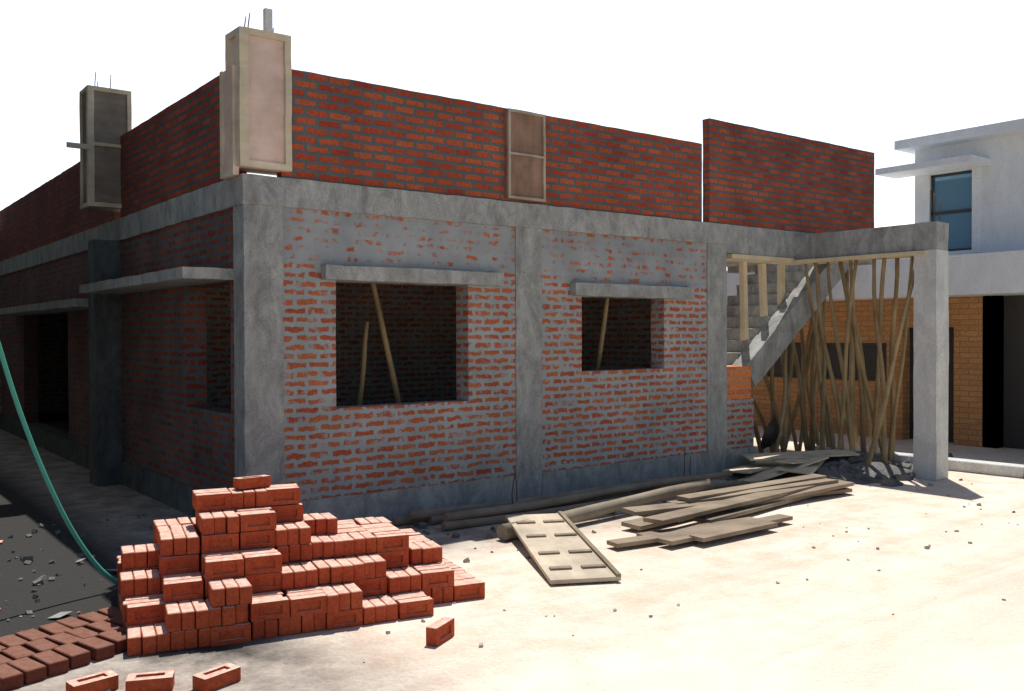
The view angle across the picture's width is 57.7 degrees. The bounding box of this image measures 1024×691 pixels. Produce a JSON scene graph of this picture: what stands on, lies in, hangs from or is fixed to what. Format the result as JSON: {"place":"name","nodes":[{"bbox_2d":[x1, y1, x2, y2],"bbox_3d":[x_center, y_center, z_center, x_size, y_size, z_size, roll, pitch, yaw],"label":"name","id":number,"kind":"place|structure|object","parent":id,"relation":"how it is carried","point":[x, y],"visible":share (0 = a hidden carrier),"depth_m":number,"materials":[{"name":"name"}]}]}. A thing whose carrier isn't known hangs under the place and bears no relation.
{"place":"outdoors","nodes":[
{"label":"outdoors","id":0,"kind":"place"},
{"bbox_2d":[0,426,1023,690],"bbox_3d":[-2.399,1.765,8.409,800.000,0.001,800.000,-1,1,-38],"label":"ground","id":1,"kind":"structure","parent":0,"point":[738,618],"depth_m":6.40,"materials":[{"name":"soil"}]},
{"bbox_2d":[38,412,68,431],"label":"room floor","id":2,"kind":"structure","parent":1,"relation":"on","point":[59,420],"depth_m":17.47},
{"bbox_2d":[357,283,608,404],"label":"wooden props","id":3,"kind":"object","parent":2,"relation":"on","point":[394,384],"visible":0.35,"depth_m":9.98,"materials":[{"name":"brown wood"}]},
{"bbox_2d":[0,342,117,583],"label":"water hose","id":4,"kind":"object","parent":1,"relation":"on","point":[94,562],"visible":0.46,"depth_m":6.47,"materials":[{"name":"green rubber"}]},
{"bbox_2d":[47,558,116,618],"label":"litter","id":5,"kind":"object","parent":1,"relation":"on","point":[59,614],"visible":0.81,"depth_m":6.17,"materials":[{"name":"paper"}]},
{"bbox_2d":[66,670,118,690],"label":"loose brick","id":6,"kind":"object","parent":1,"relation":"on","point":[104,680],"visible":1,"depth_m":4.84,"materials":[{"name":"red brick"}]},
{"bbox_2d":[125,670,174,690],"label":"loose brick","id":7,"kind":"object","parent":1,"relation":"on","point":[156,681],"visible":1,"depth_m":4.85,"materials":[{"name":"red brick"}]},
{"bbox_2d":[192,663,240,690],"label":"loose brick","id":8,"kind":"object","parent":1,"relation":"on","point":[218,677],"visible":1,"depth_m":4.91,"materials":[{"name":"red brick"}]},
{"bbox_2d":[0,475,484,690],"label":"brick pile","id":9,"kind":"object","parent":1,"relation":"on","point":[244,559],"visible":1,"depth_m":5.96,"materials":[{"name":"red brick"}]},
{"bbox_2d":[0,208,753,500],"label":"brick walls","id":10,"kind":"structure","parent":1,"relation":"on","point":[641,394],"depth_m":10.75,"materials":[{"name":"red brick"}]},
{"bbox_2d":[282,207,706,287],"bbox_3d":[0.143,-1.015,10.478,5.895,0.596,0.237,-1,1,-38],"label":"mortar smeared brickwork","id":11,"kind":"object","parent":10,"relation":"attached to","point":[314,237],"visible":0.81,"depth_m":9.91,"materials":[{"name":"concrete"}]},
{"bbox_2d":[426,617,453,646],"bbox_3d":[-0.436,1.739,5.655,0.075,0.110,0.230,0,1,24],"label":"loose brick","id":12,"kind":"object","parent":1,"relation":"on","point":[439,631],"visible":1,"depth_m":5.60,"materials":[{"name":"red brick"}]},
{"bbox_2d":[0,173,948,520],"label":"concrete frame","id":13,"kind":"object","parent":1,"relation":"on","point":[256,203],"visible":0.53,"depth_m":10.38,"materials":[{"name":"grey concrete"}]},
{"bbox_2d":[0,69,874,261],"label":"parapet walls","id":14,"kind":"structure","parent":13,"relation":"on","point":[351,132],"depth_m":10.87,"materials":[{"name":"brick"}]},
{"bbox_2d":[66,72,131,211],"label":"formwork column","id":15,"kind":"structure","parent":14,"relation":"attached to","point":[105,124],"depth_m":11.46,"materials":[{"name":"wood"}]},
{"bbox_2d":[219,8,291,179],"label":"formwork column","id":16,"kind":"structure","parent":14,"relation":"attached to","point":[255,79],"depth_m":8.44,"materials":[{"name":"brown wood"}]},
{"bbox_2d":[504,108,545,202],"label":"formwork column","id":17,"kind":"structure","parent":14,"relation":"attached to","point":[525,153],"depth_m":10.26,"materials":[{"name":"wood"}]},
{"bbox_2d":[727,263,852,386],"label":"staircase","id":18,"kind":"structure","parent":13,"relation":"attached to","point":[774,332],"depth_m":13.54,"materials":[{"name":"concrete"}]},
{"bbox_2d":[0,455,1018,690],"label":"scattered stones","id":19,"kind":"object","parent":1,"relation":"on","point":[29,560],"visible":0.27,"depth_m":7.98,"materials":[{"name":"stone"}]},
{"bbox_2d":[505,511,620,583],"bbox_3d":[0.377,1.663,7.828,0.540,0.166,1.900,0,1,-11],"label":"shuttering panel","id":20,"kind":"object","parent":1,"relation":"on","point":[560,547],"visible":1,"depth_m":7.59,"materials":[{"name":"brown wood"}]},
{"bbox_2d":[392,471,745,540],"bbox_3d":[1.001,1.629,9.903,4.498,0.228,1.286,-1,1,-38],"label":"timber pole pile","id":21,"kind":"object","parent":1,"relation":"on","point":[576,506],"visible":0.97,"depth_m":9.50,"materials":[{"name":"brown wood"}]},
{"bbox_2d":[607,474,853,547],"bbox_3d":[2.435,1.639,9.542,4.423,0.168,1.286,-1,1,-43],"label":"plank pile","id":22,"kind":"object","parent":1,"relation":"on","point":[712,511],"visible":1,"depth_m":9.17,"materials":[{"name":"brown wood"}]},
{"bbox_2d":[722,449,859,482],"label":"plywood offcuts","id":23,"kind":"object","parent":1,"relation":"on","point":[764,466],"visible":0.95,"depth_m":12.09,"materials":[{"name":"grey wood"}]},
{"bbox_2d":[727,250,926,465],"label":"wooden shoring poles","id":24,"kind":"object","parent":1,"relation":"on","point":[847,418],"visible":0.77,"depth_m":13.03,"materials":[{"name":"brown wood"}]},
{"bbox_2d":[761,419,779,448],"bbox_3d":[3.622,1.250,12.935,0.103,0.470,0.470,24,4,33],"label":"mortar pan","id":25,"kind":"object","parent":24,"relation":"attached to","point":[770,435],"visible":1,"depth_m":12.82,"materials":[{"name":"metal"}]},
{"bbox_2d":[767,451,912,484],"bbox_3d":[4.494,1.570,12.565,3.000,0.247,1.900,-1,1,-38],"label":"rubble","id":26,"kind":"object","parent":1,"relation":"on","point":[873,469],"visible":0.23,"depth_m":11.92,"materials":[{"name":"grey concrete"}]},
{"bbox_2d":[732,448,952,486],"bbox_3d":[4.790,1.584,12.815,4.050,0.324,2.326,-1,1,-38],"label":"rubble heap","id":27,"kind":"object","parent":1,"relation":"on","point":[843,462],"visible":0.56,"depth_m":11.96,"materials":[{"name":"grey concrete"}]},
{"bbox_2d":[752,295,1003,448],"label":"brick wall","id":28,"kind":"structure","parent":1,"relation":"on","point":[976,323],"depth_m":15.36,"materials":[{"name":"orange brick"}]},
{"bbox_2d":[727,118,1023,300],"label":"plastered walls","id":29,"kind":"structure","parent":28,"relation":"on","point":[991,157],"depth_m":14.79,"materials":[{"name":"white paint"}]},
{"bbox_2d":[826,170,971,380],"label":"window frames","id":30,"kind":"structure","parent":29,"relation":"attached to","point":[942,212],"depth_m":15.63,"materials":[{"name":"black metal"}]},
{"bbox_2d":[934,173,971,248],"bbox_3d":[7.311,-2.206,15.384,0.020,1.300,0.740,-1,1,-38],"label":"window glass","id":31,"kind":"object","parent":30,"relation":"in","point":[953,192],"visible":0.64,"depth_m":15.34,"materials":[{"name":"blue glass"}]},
{"bbox_2d":[767,295,1023,448],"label":"dark openings","id":32,"kind":"object","parent":1,"relation":"on","point":[1013,432],"visible":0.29,"depth_m":14.97,"materials":[{"name":"black"}]},
{"bbox_2d":[815,445,1023,477],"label":"concrete kerb","id":33,"kind":"structure","parent":1,"relation":"on","point":[988,467],"depth_m":12.28,"materials":[{"name":"white concrete"}]},
{"bbox_2d":[913,250,948,480],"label":"porch column","id":34,"kind":"structure","parent":1,"relation":"on","point":[930,367],"depth_m":11.75,"materials":[{"name":"concrete"}]},
{"bbox_2d":[0,0,1023,258],"label":"sky","id":35,"kind":"structure","parent":0,"point":[867,75],"materials":[{"name":"white"}]},
{"bbox_2d":[727,366,750,399],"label":"brick wall","id":36,"kind":"structure","parent":0,"point":[738,382],"depth_m":12.59,"materials":[{"name":"brick"}]}
]}

